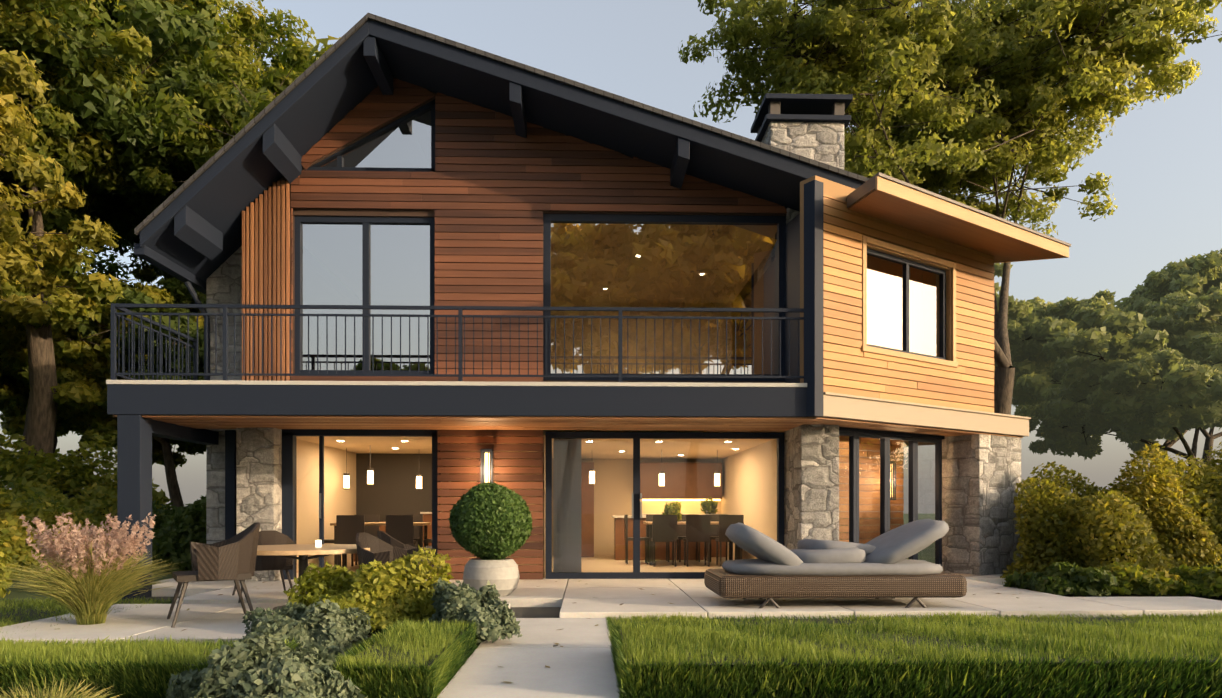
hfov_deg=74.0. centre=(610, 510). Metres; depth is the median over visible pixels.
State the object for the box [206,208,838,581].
stone walls
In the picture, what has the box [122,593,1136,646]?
patio bed ground
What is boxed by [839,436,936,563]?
wing glass
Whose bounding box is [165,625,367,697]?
grey shrub
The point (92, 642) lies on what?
lawn
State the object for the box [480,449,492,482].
wall sconce
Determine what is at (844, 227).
wing planks
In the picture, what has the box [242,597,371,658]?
grey shrub
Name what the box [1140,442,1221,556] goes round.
hedge
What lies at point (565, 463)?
interior curtain
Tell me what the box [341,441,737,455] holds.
ceiling spots
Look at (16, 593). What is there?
ground
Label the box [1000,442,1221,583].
hedge
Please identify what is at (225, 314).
balcony railing
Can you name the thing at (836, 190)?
wing walls
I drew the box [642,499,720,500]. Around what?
cabinet glow
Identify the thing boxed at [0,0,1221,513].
sky
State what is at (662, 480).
pendant light
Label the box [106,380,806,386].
balcony top
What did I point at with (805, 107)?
chimney cap
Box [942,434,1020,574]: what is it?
stone pillar
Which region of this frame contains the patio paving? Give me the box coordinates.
[0,574,1221,697]
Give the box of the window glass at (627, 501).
[295,436,777,572]
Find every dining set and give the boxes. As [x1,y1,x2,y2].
[324,515,431,568]
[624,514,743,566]
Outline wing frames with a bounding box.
[804,180,945,565]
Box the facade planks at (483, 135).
[291,78,786,381]
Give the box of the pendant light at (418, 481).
[416,474,421,489]
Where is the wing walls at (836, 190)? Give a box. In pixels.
[800,175,992,433]
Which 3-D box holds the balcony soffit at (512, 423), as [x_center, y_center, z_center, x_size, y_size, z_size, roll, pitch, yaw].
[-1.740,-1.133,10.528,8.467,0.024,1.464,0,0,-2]
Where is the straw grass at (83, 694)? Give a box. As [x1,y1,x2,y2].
[0,674,124,697]
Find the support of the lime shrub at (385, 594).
on the patio bed ground at (536, 612)
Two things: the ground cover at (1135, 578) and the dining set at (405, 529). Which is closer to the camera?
the ground cover at (1135, 578)
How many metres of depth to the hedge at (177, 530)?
13.82 m
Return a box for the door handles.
[319,493,641,517]
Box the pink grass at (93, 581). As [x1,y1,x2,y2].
[0,512,181,624]
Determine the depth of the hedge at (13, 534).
12.25 m
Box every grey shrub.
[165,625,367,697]
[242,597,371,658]
[422,578,521,644]
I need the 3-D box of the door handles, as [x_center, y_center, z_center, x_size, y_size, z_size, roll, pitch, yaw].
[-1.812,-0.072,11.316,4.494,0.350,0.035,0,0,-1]
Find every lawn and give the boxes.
[0,596,179,635]
[2,635,234,646]
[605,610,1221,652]
[608,617,1221,697]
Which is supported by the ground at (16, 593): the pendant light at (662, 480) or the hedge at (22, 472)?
the hedge at (22, 472)
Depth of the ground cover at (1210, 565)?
10.25 m
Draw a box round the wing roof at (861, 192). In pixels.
[846,172,1070,246]
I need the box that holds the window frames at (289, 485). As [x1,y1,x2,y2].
[282,99,785,579]
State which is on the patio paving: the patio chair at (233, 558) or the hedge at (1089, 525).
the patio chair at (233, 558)
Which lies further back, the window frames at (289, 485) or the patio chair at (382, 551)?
the window frames at (289, 485)
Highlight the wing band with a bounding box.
[823,392,1030,436]
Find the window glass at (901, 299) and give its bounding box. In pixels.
[867,254,940,355]
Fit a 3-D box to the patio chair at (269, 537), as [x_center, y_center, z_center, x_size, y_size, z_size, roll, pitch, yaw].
[-3.869,0.600,9.031,0.670,0.774,0.644,0,0,-32]
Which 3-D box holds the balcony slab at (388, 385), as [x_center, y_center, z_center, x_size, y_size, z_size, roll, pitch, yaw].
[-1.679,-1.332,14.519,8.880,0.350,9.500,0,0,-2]
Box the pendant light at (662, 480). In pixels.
[659,471,664,486]
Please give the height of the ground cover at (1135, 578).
0.422 m
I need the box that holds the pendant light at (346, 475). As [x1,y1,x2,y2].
[343,448,349,488]
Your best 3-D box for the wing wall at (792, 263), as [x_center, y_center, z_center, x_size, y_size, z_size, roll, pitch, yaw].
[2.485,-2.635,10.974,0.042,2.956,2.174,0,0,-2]
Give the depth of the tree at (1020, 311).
32.25 m
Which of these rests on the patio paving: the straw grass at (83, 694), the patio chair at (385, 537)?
the patio chair at (385, 537)
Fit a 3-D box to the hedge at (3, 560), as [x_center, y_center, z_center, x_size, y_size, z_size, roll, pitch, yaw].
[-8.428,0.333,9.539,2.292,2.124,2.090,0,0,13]
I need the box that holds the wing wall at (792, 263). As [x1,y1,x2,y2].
[784,213,799,382]
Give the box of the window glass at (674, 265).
[301,109,777,373]
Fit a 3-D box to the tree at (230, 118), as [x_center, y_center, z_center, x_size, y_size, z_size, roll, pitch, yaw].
[-5.954,-6.075,26.594,18.417,14.948,13.381,0,0,-45]
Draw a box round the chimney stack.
[761,122,843,169]
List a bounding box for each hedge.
[0,428,170,536]
[0,488,107,580]
[0,539,14,597]
[109,495,205,573]
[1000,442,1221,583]
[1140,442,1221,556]
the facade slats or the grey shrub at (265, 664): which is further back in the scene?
the facade slats
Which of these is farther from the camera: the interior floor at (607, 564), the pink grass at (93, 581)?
the interior floor at (607, 564)
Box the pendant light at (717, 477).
[714,471,719,486]
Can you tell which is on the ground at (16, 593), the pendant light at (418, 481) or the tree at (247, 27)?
the tree at (247, 27)
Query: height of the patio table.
0.620 m
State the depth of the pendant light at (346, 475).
14.14 m
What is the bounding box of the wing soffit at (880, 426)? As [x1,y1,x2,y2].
[703,417,1022,446]
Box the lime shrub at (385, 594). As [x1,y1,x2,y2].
[283,545,453,635]
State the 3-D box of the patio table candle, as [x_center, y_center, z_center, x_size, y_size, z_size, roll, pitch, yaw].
[-2.936,0.328,8.130,0.055,0.070,0.055,0,0,21]
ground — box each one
[0,514,1221,600]
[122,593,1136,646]
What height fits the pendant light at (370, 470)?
0.670 m
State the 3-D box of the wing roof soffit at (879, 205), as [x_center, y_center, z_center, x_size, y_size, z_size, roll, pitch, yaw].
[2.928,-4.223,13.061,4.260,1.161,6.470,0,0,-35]
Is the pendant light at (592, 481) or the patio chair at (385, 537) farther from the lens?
the pendant light at (592, 481)
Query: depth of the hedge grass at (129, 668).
4.26 m
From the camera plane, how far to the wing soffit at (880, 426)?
11.15 m
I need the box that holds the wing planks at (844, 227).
[823,194,994,412]
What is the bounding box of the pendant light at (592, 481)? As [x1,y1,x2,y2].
[589,469,594,484]
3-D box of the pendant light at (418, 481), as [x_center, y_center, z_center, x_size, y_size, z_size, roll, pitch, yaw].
[-3.440,-0.737,14.518,0.105,0.720,0.105,0,0,-2]
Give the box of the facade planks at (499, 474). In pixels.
[437,430,542,579]
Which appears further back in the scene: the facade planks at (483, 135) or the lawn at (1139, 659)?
the facade planks at (483, 135)
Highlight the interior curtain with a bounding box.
[553,439,580,571]
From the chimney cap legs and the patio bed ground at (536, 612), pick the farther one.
the chimney cap legs
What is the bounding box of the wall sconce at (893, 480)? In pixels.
[890,461,895,499]
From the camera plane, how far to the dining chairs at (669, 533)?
13.80 m
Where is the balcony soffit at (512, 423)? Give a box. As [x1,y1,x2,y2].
[113,415,814,430]
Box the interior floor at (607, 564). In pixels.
[297,555,733,577]
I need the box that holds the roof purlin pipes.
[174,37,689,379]
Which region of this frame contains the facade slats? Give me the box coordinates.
[242,180,289,380]
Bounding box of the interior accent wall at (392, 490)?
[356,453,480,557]
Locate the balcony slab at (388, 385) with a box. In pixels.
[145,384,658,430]
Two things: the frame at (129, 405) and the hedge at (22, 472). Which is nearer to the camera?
the frame at (129, 405)
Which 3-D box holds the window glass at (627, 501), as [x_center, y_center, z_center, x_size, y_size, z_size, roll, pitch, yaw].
[-1.006,-0.056,11.402,6.828,2.018,0.010,0,0,-2]
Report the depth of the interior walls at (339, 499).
14.15 m
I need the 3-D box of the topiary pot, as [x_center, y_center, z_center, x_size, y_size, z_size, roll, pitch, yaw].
[-1.355,0.748,9.176,0.640,0.410,0.640,0,0,-2]
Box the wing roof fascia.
[875,176,1068,262]
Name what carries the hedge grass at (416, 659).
on the patio bed ground at (536, 612)
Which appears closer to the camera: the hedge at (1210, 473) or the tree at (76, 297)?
the hedge at (1210, 473)
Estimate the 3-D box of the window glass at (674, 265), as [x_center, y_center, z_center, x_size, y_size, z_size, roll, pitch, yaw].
[-0.969,-3.789,11.393,6.780,3.825,0.010,0,0,-2]
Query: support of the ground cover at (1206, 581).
on the ground at (16, 593)
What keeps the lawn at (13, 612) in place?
on the ground at (16, 593)
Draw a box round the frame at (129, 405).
[107,384,806,598]
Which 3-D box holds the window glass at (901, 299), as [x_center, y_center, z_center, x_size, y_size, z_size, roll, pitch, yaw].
[3.984,-2.767,11.031,1.800,1.250,0.001,0,0,-35]
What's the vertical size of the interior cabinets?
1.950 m
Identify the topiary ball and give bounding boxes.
[447,482,532,559]
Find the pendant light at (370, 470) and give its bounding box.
[367,445,373,484]
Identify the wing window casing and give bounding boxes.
[860,235,957,367]
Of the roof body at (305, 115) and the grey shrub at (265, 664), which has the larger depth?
the roof body at (305, 115)
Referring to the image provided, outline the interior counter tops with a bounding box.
[420,512,705,517]
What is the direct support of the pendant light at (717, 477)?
hanging from the interior walls at (339, 499)
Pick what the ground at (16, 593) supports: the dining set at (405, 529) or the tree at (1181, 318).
the tree at (1181, 318)
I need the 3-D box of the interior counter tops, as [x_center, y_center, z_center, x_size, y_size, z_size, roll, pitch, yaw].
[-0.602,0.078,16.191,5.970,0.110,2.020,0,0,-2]
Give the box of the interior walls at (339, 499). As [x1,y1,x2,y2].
[297,430,782,576]
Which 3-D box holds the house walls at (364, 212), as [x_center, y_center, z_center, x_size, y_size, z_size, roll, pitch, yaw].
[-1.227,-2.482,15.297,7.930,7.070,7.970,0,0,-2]
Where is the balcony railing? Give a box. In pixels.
[111,303,803,381]
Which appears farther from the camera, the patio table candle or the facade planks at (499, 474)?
the facade planks at (499, 474)
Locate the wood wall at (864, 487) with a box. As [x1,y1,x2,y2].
[839,436,903,543]
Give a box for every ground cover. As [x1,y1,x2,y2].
[1003,561,1123,596]
[1094,560,1185,595]
[1167,564,1221,597]
[1192,564,1218,569]
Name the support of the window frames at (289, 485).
attached to the house walls at (364, 212)
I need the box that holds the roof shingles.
[134,13,869,236]
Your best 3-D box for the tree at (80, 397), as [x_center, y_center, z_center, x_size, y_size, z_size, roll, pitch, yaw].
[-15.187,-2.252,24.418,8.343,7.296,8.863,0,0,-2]
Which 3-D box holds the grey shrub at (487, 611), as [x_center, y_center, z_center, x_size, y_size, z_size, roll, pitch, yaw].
[-1.050,0.784,6.236,0.834,0.533,0.740,0,0,19]
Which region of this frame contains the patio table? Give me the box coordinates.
[257,544,369,610]
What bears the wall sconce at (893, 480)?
attached to the wing walls at (836, 190)
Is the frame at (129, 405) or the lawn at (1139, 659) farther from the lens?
the frame at (129, 405)
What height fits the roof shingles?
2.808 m
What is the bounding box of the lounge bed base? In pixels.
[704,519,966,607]
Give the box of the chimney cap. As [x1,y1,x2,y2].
[751,93,852,141]
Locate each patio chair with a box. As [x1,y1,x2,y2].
[167,522,259,627]
[232,530,294,602]
[356,533,426,573]
[377,531,440,571]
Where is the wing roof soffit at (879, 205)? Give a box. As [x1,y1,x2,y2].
[848,190,1063,261]
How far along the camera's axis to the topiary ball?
8.86 m
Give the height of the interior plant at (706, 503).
0.598 m
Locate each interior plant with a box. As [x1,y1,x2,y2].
[662,500,681,521]
[700,496,717,513]
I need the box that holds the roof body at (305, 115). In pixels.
[134,20,863,294]
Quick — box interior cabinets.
[354,462,725,561]
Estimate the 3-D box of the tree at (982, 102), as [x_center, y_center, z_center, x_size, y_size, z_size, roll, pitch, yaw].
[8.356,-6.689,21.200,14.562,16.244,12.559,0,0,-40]
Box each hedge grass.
[0,634,298,697]
[325,616,478,697]
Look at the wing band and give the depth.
10.97 m
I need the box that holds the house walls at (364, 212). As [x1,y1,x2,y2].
[263,92,786,382]
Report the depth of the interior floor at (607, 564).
14.05 m
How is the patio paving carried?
on the patio bed ground at (536, 612)
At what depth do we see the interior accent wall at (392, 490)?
15.50 m
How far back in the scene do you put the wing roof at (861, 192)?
9.87 m
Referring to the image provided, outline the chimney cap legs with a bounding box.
[757,101,844,133]
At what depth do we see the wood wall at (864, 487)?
12.53 m
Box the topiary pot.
[463,558,519,596]
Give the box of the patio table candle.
[315,540,320,546]
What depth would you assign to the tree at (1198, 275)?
37.39 m
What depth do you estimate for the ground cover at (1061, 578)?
9.53 m
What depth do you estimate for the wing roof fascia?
10.18 m
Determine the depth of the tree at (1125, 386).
24.95 m

